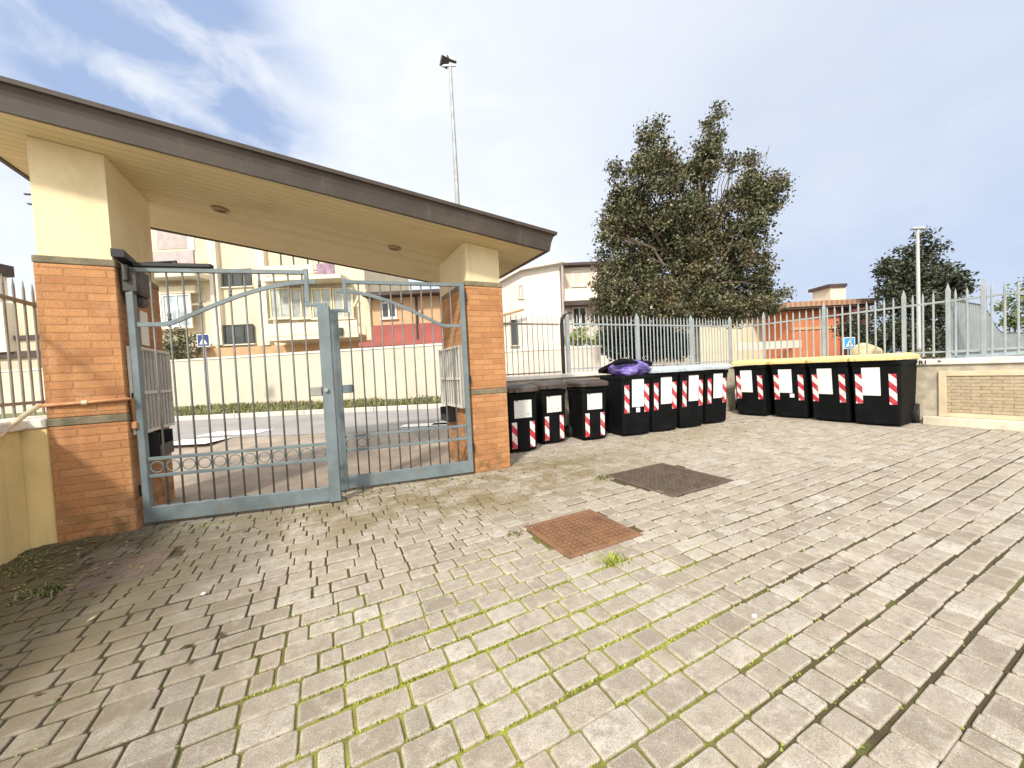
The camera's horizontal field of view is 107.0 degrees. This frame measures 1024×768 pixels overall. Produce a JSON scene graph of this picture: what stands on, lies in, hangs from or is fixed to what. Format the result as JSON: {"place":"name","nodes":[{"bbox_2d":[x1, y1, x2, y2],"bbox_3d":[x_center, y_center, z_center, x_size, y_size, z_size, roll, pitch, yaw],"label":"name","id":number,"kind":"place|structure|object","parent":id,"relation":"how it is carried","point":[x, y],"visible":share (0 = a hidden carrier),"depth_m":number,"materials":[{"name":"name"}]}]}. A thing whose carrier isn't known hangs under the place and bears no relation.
{"place":"outdoors","nodes":[
{"label":"outdoors","id":0,"kind":"place"},
{"bbox_2d":[170,429,455,503],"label":"driveway","id":1,"kind":"structure","parent":0,"point":[221,484],"depth_m":5.04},
{"bbox_2d":[0,386,735,418],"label":"verge","id":2,"kind":"structure","parent":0,"point":[10,415],"depth_m":12.56,"materials":[{"name":"green plant"}]},
{"bbox_2d":[162,326,202,359],"bbox_3d":[-13.670,-0.781,15.563,1.906,3.341,1.402,-4,2,-27],"label":"flowering bush","id":3,"kind":"object","parent":2,"relation":"on","point":[180,347],"visible":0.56,"depth_m":15.51,"materials":[{"name":"green plant"}]},
{"bbox_2d":[197,334,210,410],"bbox_3d":[-9.842,-0.367,12.213,0.400,2.471,0.097,-3,2,0],"label":"pedestrian sign","id":4,"kind":"object","parent":2,"relation":"on","point":[206,340],"visible":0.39,"depth_m":12.14,"materials":[{"name":"blue metal"}]},
{"bbox_2d":[0,343,441,413],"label":"street wall","id":5,"kind":"structure","parent":2,"relation":"on","point":[228,376],"depth_m":14.13,"materials":[{"name":"beige paint"}]},
{"bbox_2d":[174,395,440,415],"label":"verge grass","id":6,"kind":"structure","parent":2,"relation":"on","point":[248,407],"depth_m":12.04,"materials":[{"name":"green plant"}]},
{"bbox_2d":[439,55,459,203],"bbox_3d":[-2.035,-5.910,14.158,0.608,12.644,0.564,-4,2,-27],"label":"floodlight mast","id":7,"kind":"object","parent":2,"relation":"on","point":[444,62],"visible":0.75,"depth_m":13.95,"materials":[{"name":"grey metal"}]},
{"bbox_2d":[560,326,601,349],"bbox_3d":[2.891,-1.080,14.694,2.018,2.502,1.281,-3,2,-3],"label":"hedge","id":8,"kind":"object","parent":2,"relation":"on","point":[579,338],"visible":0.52,"depth_m":14.58,"materials":[{"name":"green plant"}]},
{"bbox_2d":[594,320,689,365],"bbox_3d":[4.638,-1.091,13.144,3.608,2.671,1.871,-3,2,6],"label":"hedge","id":9,"kind":"object","parent":2,"relation":"on","point":[633,341],"visible":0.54,"depth_m":12.89,"materials":[{"name":"green plant"}]},
{"bbox_2d":[584,100,799,363],"bbox_3d":[4.852,-3.803,10.509,5.937,8.356,3.208,-3,2,-1],"label":"holm oak tree","id":10,"kind":"object","parent":2,"relation":"on","point":[694,243],"visible":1,"depth_m":10.15,"materials":[{"name":"green plant"}]},
{"bbox_2d":[844,337,854,361],"bbox_3d":[11.989,-1.013,13.492,0.400,1.293,0.097,-3,2,0],"label":"pedestrian sign","id":11,"kind":"object","parent":2,"relation":"on","point":[847,343],"visible":0.65,"depth_m":13.43,"materials":[{"name":"blue metal"}]},
{"bbox_2d":[852,343,882,361],"bbox_3d":[12.085,-1.056,12.972,1.148,0.706,0.804,-4,2,-27],"label":"tan awning","id":12,"kind":"object","parent":2,"relation":"on","point":[871,349],"visible":0.37,"depth_m":12.72,"materials":[{"name":"fabric"}]},
{"bbox_2d":[829,305,945,358],"bbox_3d":[15.108,-1.729,14.252,5.207,2.649,2.092,-3,2,4],"label":"hedge","id":13,"kind":"object","parent":2,"relation":"on","point":[940,342],"visible":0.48,"depth_m":14.15,"materials":[{"name":"green plant"}]},
{"bbox_2d":[169,394,736,440],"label":"road","id":14,"kind":"structure","parent":0,"point":[217,425],"depth_m":8.66,"materials":[{"name":"grey asphalt"}]},
{"bbox_2d":[174,421,446,444],"bbox_3d":[-3.161,0.879,7.155,6.000,0.004,1.550,-3,2,0],"label":"road marking","id":15,"kind":"object","parent":14,"relation":"on","point":[198,441],"visible":0.61,"depth_m":7.36,"materials":[{"name":"white paint"}]},
{"bbox_2d":[175,389,735,420],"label":"kerb","id":16,"kind":"structure","parent":14,"relation":"on","point":[300,412],"depth_m":10.88,"materials":[{"name":"concrete"}]},
{"bbox_2d":[242,366,737,437],"bbox_3d":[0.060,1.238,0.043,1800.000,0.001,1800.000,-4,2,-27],"label":"ground","id":17,"kind":"structure","parent":0,"point":[407,429],"depth_m":8.77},
{"bbox_2d":[0,264,41,370],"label":"beige house","id":18,"kind":"structure","parent":17,"relation":"on","point":[6,271],"depth_m":18.98,"materials":[{"name":"beige paint"}]},
{"bbox_2d":[0,415,57,565],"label":"yellow wall","id":19,"kind":"structure","parent":17,"relation":"on","point":[28,521],"depth_m":2.75,"materials":[{"name":"paint"}]},
{"bbox_2d":[0,274,45,418],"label":"metal fence","id":20,"kind":"object","parent":19,"relation":"on","point":[24,302],"visible":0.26,"depth_m":2.93,"materials":[{"name":"metal"}]},
{"bbox_2d":[151,230,408,359],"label":"apartment building","id":21,"kind":"structure","parent":17,"relation":"on","point":[327,277],"depth_m":19.91,"materials":[{"name":"paint"}]},
{"bbox_2d":[159,293,163,327],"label":"window","id":22,"kind":"structure","parent":21,"relation":"in","point":[160,295],"depth_m":19.45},
{"bbox_2d":[162,293,193,329],"bbox_3d":[-17.193,-3.723,19.451,1.568,1.770,0.140,-3,2,0],"label":"window","id":23,"kind":"structure","parent":21,"relation":"in","point":[176,300],"depth_m":19.47,"materials":[{"name":"white glass"}]},
{"bbox_2d":[220,268,253,288],"bbox_3d":[-14.512,-5.563,19.956,1.686,0.977,0.130,-3,2,0],"label":"window","id":24,"kind":"structure","parent":21,"relation":"in","point":[236,280],"depth_m":19.98,"materials":[{"name":"grey glass"}]},
{"bbox_2d":[222,324,255,345],"bbox_3d":[-14.404,-2.590,19.956,1.686,1.085,0.130,-3,2,0],"label":"window","id":25,"kind":"structure","parent":21,"relation":"in","point":[240,330],"depth_m":19.98,"materials":[{"name":"grey glass"}]},
{"bbox_2d":[269,288,291,319],"bbox_3d":[-12.106,-4.183,19.751,1.162,1.636,0.140,-3,2,0],"label":"window","id":26,"kind":"structure","parent":21,"relation":"in","point":[282,303],"depth_m":19.78,"materials":[{"name":"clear glass"}]},
{"bbox_2d":[290,287,312,319],"bbox_3d":[-11.009,-4.183,19.751,1.162,1.636,0.140,-3,2,0],"label":"window","id":27,"kind":"structure","parent":21,"relation":"in","point":[295,293],"depth_m":19.77,"materials":[{"name":"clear glass"}]},
{"bbox_2d":[311,287,332,319],"bbox_3d":[-9.912,-4.183,19.751,1.162,1.636,0.140,-3,2,0],"label":"window","id":28,"kind":"structure","parent":21,"relation":"in","point":[318,295],"depth_m":19.77,"materials":[{"name":"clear glass"}]},
{"bbox_2d":[332,287,354,319],"bbox_3d":[-8.815,-4.183,19.751,1.162,1.636,0.140,-3,2,0],"label":"window","id":29,"kind":"structure","parent":21,"relation":"in","point":[337,298],"depth_m":19.78,"materials":[{"name":"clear glass"}]},
{"bbox_2d":[506,364,735,434],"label":"back wall","id":30,"kind":"structure","parent":17,"relation":"on","point":[730,399],"depth_m":6.44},
{"bbox_2d":[503,313,560,375],"bbox_3d":[0.037,-0.629,6.093,1.750,1.015,0.032,-4,2,-27],"label":"metal fence","id":31,"kind":"object","parent":30,"relation":"on","point":[532,324],"visible":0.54,"depth_m":6.21,"materials":[{"name":"metal"}]},
{"bbox_2d":[560,312,570,373],"bbox_3d":[0.950,-0.714,6.557,0.236,1.060,0.060,-4,2,-27],"label":"iron post","id":32,"kind":"object","parent":30,"relation":"on","point":[562,344],"visible":1,"depth_m":6.50,"materials":[{"name":"black metal"}]},
{"bbox_2d":[564,311,732,372],"bbox_3d":[2.954,-0.858,7.575,4.530,1.085,0.060,-4,2,-27],"label":"metal fence","id":33,"kind":"object","parent":30,"relation":"on","point":[691,326],"visible":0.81,"depth_m":7.50,"materials":[{"name":"grey metal"}]},
{"bbox_2d":[743,356,1023,431],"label":"panelled wall","id":34,"kind":"structure","parent":17,"relation":"on","point":[981,392],"depth_m":5.40,"materials":[{"name":"beige stone"}]},
{"bbox_2d":[734,278,1023,364],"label":"metal fence","id":35,"kind":"object","parent":34,"relation":"on","point":[824,346],"visible":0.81,"depth_m":6.06,"materials":[{"name":"grey metal"}]},
{"bbox_2d":[0,409,1023,767],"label":"courtyard paving","id":36,"kind":"structure","parent":0,"point":[926,726],"depth_m":1.72,"materials":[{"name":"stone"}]},
{"bbox_2d":[8,576,78,602],"bbox_3d":[-2.630,1.157,2.140,0.288,0.050,0.221,-2,2,13],"label":"weed","id":37,"kind":"object","parent":36,"relation":"on","point":[46,589],"visible":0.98,"depth_m":2.12,"materials":[{"name":"green plant"}]},
{"bbox_2d":[55,547,175,597],"bbox_3d":[-2.429,1.169,2.367,0.400,0.034,0.440,-4,2,-27],"label":"manhole cover","id":38,"kind":"object","parent":36,"relation":"on","point":[123,572],"visible":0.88,"depth_m":2.34,"materials":[{"name":"metal"}]},
{"bbox_2d":[0,75,556,543],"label":"gate","id":39,"kind":"structure","parent":36,"relation":"on","point":[102,179],"depth_m":3.14,"materials":[{"name":"grey metal"}]},
{"bbox_2d":[0,397,137,437],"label":"conduit pipe","id":40,"kind":"object","parent":39,"relation":"attached to","point":[36,407],"visible":0.99,"depth_m":2.83,"materials":[{"name":"orange plastic"}]},
{"bbox_2d":[139,310,149,345],"bbox_3d":[-3.262,-0.491,3.362,0.008,0.300,0.160,-4,2,-27],"label":"notice panel","id":41,"kind":"object","parent":39,"relation":"attached to","point":[144,331],"visible":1,"depth_m":3.35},
{"bbox_2d":[126,346,174,434],"bbox_3d":[-3.200,0.049,3.379,0.066,0.715,0.755,-4,2,-27],"label":"letterbox cage","id":42,"kind":"object","parent":39,"relation":"attached to","point":[151,389],"visible":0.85,"depth_m":3.38,"materials":[{"name":"white paint"}]},
{"bbox_2d":[148,428,173,456],"bbox_3d":[-3.147,0.527,3.381,0.107,0.215,0.330,-4,2,-27],"label":"leaflet box","id":43,"kind":"object","parent":39,"relation":"attached to","point":[155,444],"visible":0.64,"depth_m":3.28,"materials":[{"name":"black metal"}]},
{"bbox_2d":[110,248,213,307],"bbox_3d":[-2.844,-0.850,3.178,0.621,0.390,0.400,-4,2,-27],"label":"gate opener","id":44,"kind":"object","parent":39,"relation":"attached to","point":[134,281],"visible":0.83,"depth_m":3.04,"materials":[{"name":"black metal"}]},
{"bbox_2d":[330,279,474,490],"bbox_3d":[-1.113,-0.026,3.947,1.392,2.082,0.085,-3,2,-19],"label":"gate leaf","id":45,"kind":"object","parent":39,"relation":"attached to","point":[401,474],"visible":0.98,"depth_m":3.91,"materials":[{"name":"blue paint"}]},
{"bbox_2d":[440,406,455,421],"bbox_3d":[-0.801,0.376,4.786,0.107,0.170,0.350,-4,2,-27],"label":"leaflet box","id":46,"kind":"object","parent":39,"relation":"attached to","point":[451,414],"visible":0.77,"depth_m":4.64,"materials":[{"name":"black metal"}]},
{"bbox_2d":[438,345,464,408],"bbox_3d":[-0.736,-0.085,4.640,0.066,0.715,0.820,-4,2,-27],"label":"letterbox cage","id":47,"kind":"object","parent":39,"relation":"attached to","point":[459,378],"visible":0.73,"depth_m":4.59,"materials":[{"name":"white paint"}]},
{"bbox_2d":[0,416,803,698],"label":"leaf litter","id":48,"kind":"object","parent":36,"relation":"on","point":[91,592],"visible":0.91,"depth_m":2.36,"materials":[{"name":"brown plant"}]},
{"bbox_2d":[0,473,985,767],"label":"joint moss","id":49,"kind":"object","parent":36,"relation":"on","point":[496,645],"visible":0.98,"depth_m":1.57,"materials":[{"name":"green plant"}]},
{"bbox_2d":[506,529,528,537],"bbox_3d":[0.035,1.020,2.590,0.153,0.035,0.108,-2,2,10],"label":"weed","id":50,"kind":"object","parent":36,"relation":"on","point":[513,533],"visible":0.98,"depth_m":2.59,"materials":[{"name":"green plant"}]},
{"bbox_2d":[506,384,538,451],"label":"wheelie bin","id":51,"kind":"object","parent":36,"relation":"on","point":[521,401],"visible":0.62,"depth_m":5.12,"materials":[{"name":"black plastic"}]},
{"bbox_2d":[527,381,567,443],"bbox_3d":[0.518,0.428,5.848,0.490,0.925,0.656,-4,2,-27],"label":"wheelie bin","id":52,"kind":"object","parent":36,"relation":"on","point":[550,412],"visible":0.71,"depth_m":5.62,"materials":[{"name":"black plastic"}]},
{"bbox_2d":[524,509,642,558],"bbox_3d":[0.474,1.018,2.600,0.595,0.039,0.555,-4,2,-27],"label":"manhole cover","id":53,"kind":"object","parent":36,"relation":"on","point":[580,533],"visible":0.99,"depth_m":2.55,"materials":[{"name":"metal"}]},
{"bbox_2d":[565,379,608,439],"bbox_3d":[1.179,0.391,5.982,0.490,0.925,0.655,-3,2,-19],"label":"wheelie bin","id":54,"kind":"object","parent":36,"relation":"on","point":[587,407],"visible":0.96,"depth_m":5.77,"materials":[{"name":"black plastic"}]},
{"bbox_2d":[595,474,610,479],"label":"weed","id":55,"kind":"object","parent":36,"relation":"on","point":[603,476],"visible":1,"depth_m":3.80,"materials":[{"name":"green plant"}]},
{"bbox_2d":[594,551,630,567],"bbox_3d":[0.574,1.001,2.174,0.214,0.049,0.158,-3,2,3],"label":"weed","id":56,"kind":"object","parent":36,"relation":"on","point":[614,558],"visible":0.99,"depth_m":2.16,"materials":[{"name":"plant"}]},
{"bbox_2d":[598,358,651,435],"bbox_3d":[1.860,0.198,6.238,0.596,1.227,0.794,-3,2,-18],"label":"wheelie bin","id":57,"kind":"object","parent":36,"relation":"on","point":[627,405],"visible":0.76,"depth_m":5.96,"materials":[{"name":"black plastic"}]},
{"bbox_2d":[608,360,649,375],"bbox_3d":[1.872,-0.236,6.076,0.617,0.301,0.617,-4,2,-27],"label":"rubbish bag","id":58,"kind":"object","parent":57,"relation":"in","point":[641,368],"visible":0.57,"depth_m":5.88,"materials":[{"name":"purple plastic"}]},
{"bbox_2d":[646,366,680,431],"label":"wheelie bin","id":59,"kind":"object","parent":36,"relation":"on","point":[663,398],"visible":0.62,"depth_m":6.16,"materials":[{"name":"black plastic"}]},
{"bbox_2d":[608,463,733,497],"bbox_3d":[1.512,0.928,3.713,0.820,0.041,0.830,-4,2,-27],"label":"manhole cover","id":60,"kind":"object","parent":36,"relation":"on","point":[669,480],"visible":1,"depth_m":3.63,"materials":[{"name":"metal"}]},
{"bbox_2d":[668,365,706,427],"bbox_3d":[2.953,0.206,6.718,0.596,1.070,0.806,-4,2,-21],"label":"wheelie bin","id":61,"kind":"object","parent":36,"relation":"on","point":[690,382],"visible":0.45,"depth_m":6.41,"materials":[{"name":"black plastic"}]},
{"bbox_2d":[693,363,730,422],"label":"wheelie bin","id":62,"kind":"object","parent":36,"relation":"on","point":[714,394],"visible":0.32,"depth_m":6.71,"materials":[{"name":"black plastic"}]},
{"bbox_2d":[731,359,777,414],"bbox_3d":[4.993,0.057,7.664,0.955,1.105,0.626,-4,2,-32],"label":"wheelie bin","id":63,"kind":"object","parent":36,"relation":"on","point":[754,387],"visible":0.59,"depth_m":7.40,"materials":[{"name":"black plastic"}]},
{"bbox_2d":[768,357,813,417],"bbox_3d":[5.390,0.056,7.128,0.955,1.105,0.626,-4,2,-30],"label":"wheelie bin","id":64,"kind":"object","parent":36,"relation":"on","point":[792,392],"visible":0.63,"depth_m":6.89,"materials":[{"name":"black plastic"}]},
{"bbox_2d":[806,354,864,421],"bbox_3d":[5.657,0.065,6.503,0.955,1.105,0.626,-4,2,-23],"label":"wheelie bin","id":65,"kind":"object","parent":36,"relation":"on","point":[832,390],"visible":0.67,"depth_m":6.30,"materials":[{"name":"black plastic"}]},
{"bbox_2d":[848,352,919,425],"bbox_3d":[5.883,0.073,5.983,0.955,1.105,0.626,-4,2,-30],"label":"wheelie bin","id":66,"kind":"object","parent":36,"relation":"on","point":[884,391],"visible":0.98,"depth_m":5.76,"materials":[{"name":"black plastic"}]},
{"bbox_2d":[0,0,1023,352],"label":"sky","id":67,"kind":"structure","parent":0,"point":[892,117],"materials":[{"name":"blue"}]},
{"bbox_2d":[907,354,1023,359],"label":"garden soil","id":68,"kind":"structure","parent":0,"point":[945,357],"depth_m":12.02,"materials":[{"name":"brown soil"}]},
{"bbox_2d":[909,227,925,358],"bbox_3d":[11.336,-2.220,10.518,0.343,4.235,0.230,-3,2,0],"label":"lamp pole","id":69,"kind":"object","parent":68,"relation":"on","point":[918,317],"visible":0.72,"depth_m":10.47,"materials":[{"name":"grey metal"}]},
{"bbox_2d":[864,225,979,347],"bbox_3d":[15.797,-3.328,14.912,4.113,5.724,3.033,-4,2,-27],"label":"evergreen tree","id":70,"kind":"object","parent":68,"relation":"on","point":[933,275],"visible":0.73,"depth_m":14.64,"materials":[{"name":"green plant"}]},
{"bbox_2d":[909,348,945,358],"bbox_3d":[8.068,-0.549,7.400,0.455,0.321,0.476,-2,2,20],"label":"oleander","id":71,"kind":"object","parent":68,"relation":"on","point":[916,350],"visible":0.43,"depth_m":7.34,"materials":[{"name":"green plant"}]},
{"bbox_2d":[951,299,1023,357],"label":"wall","id":72,"kind":"structure","parent":68,"relation":"on","point":[974,325],"depth_m":6.19,"materials":[{"name":"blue paint"}]},
{"bbox_2d":[988,277,1023,331],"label":"tree","id":73,"kind":"object","parent":68,"relation":"on","point":[1012,321],"visible":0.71,"depth_m":18.93,"materials":[{"name":"green plant"}]},
{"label":"far ground","id":74,"kind":"structure","parent":0,"visible":0},
{"bbox_2d":[358,289,441,347],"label":"peach house","id":75,"kind":"structure","parent":74,"relation":"on","point":[397,322],"depth_m":17.44,"materials":[{"name":"orange paint"}]},
{"bbox_2d":[380,302,398,319],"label":"window","id":76,"kind":"structure","parent":75,"relation":"in","point":[386,307],"depth_m":17.48,"materials":[{"name":"clear glass"}]},
{"bbox_2d":[505,345,601,376],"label":"wall","id":77,"kind":"structure","parent":74,"relation":"on","point":[557,359],"depth_m":12.20,"materials":[{"name":"beige paint"}]},
{"bbox_2d":[499,259,642,366],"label":"white house","id":78,"kind":"structure","parent":74,"relation":"on","point":[555,291],"depth_m":20.10,"materials":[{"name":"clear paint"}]},
{"bbox_2d":[510,320,518,345],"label":"window","id":79,"kind":"structure","parent":78,"relation":"in","point":[514,339],"depth_m":20.06,"materials":[{"name":"grey glass"}]},
{"bbox_2d":[518,285,523,298],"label":"window","id":80,"kind":"structure","parent":78,"relation":"in","point":[520,297],"depth_m":20.02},
{"bbox_2d":[571,270,585,286],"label":"window","id":81,"kind":"structure","parent":78,"relation":"in","point":[582,271],"depth_m":20.91,"materials":[{"name":"grey glass"}]},
{"bbox_2d":[572,307,588,328],"bbox_3d":[3.743,-3.653,20.927,0.913,1.192,0.140,-3,2,0],"label":"window","id":82,"kind":"structure","parent":78,"relation":"in","point":[580,311],"depth_m":20.95,"materials":[{"name":"clear glass"}]},
{"bbox_2d":[652,314,801,366],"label":"yellow house","id":83,"kind":"structure","parent":74,"relation":"on","point":[734,343],"depth_m":18.99,"materials":[{"name":"concrete"}]},
{"bbox_2d":[751,283,877,364],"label":"orange house","id":84,"kind":"structure","parent":74,"relation":"on","point":[830,296],"depth_m":17.02,"materials":[{"name":"paint"}]}
]}

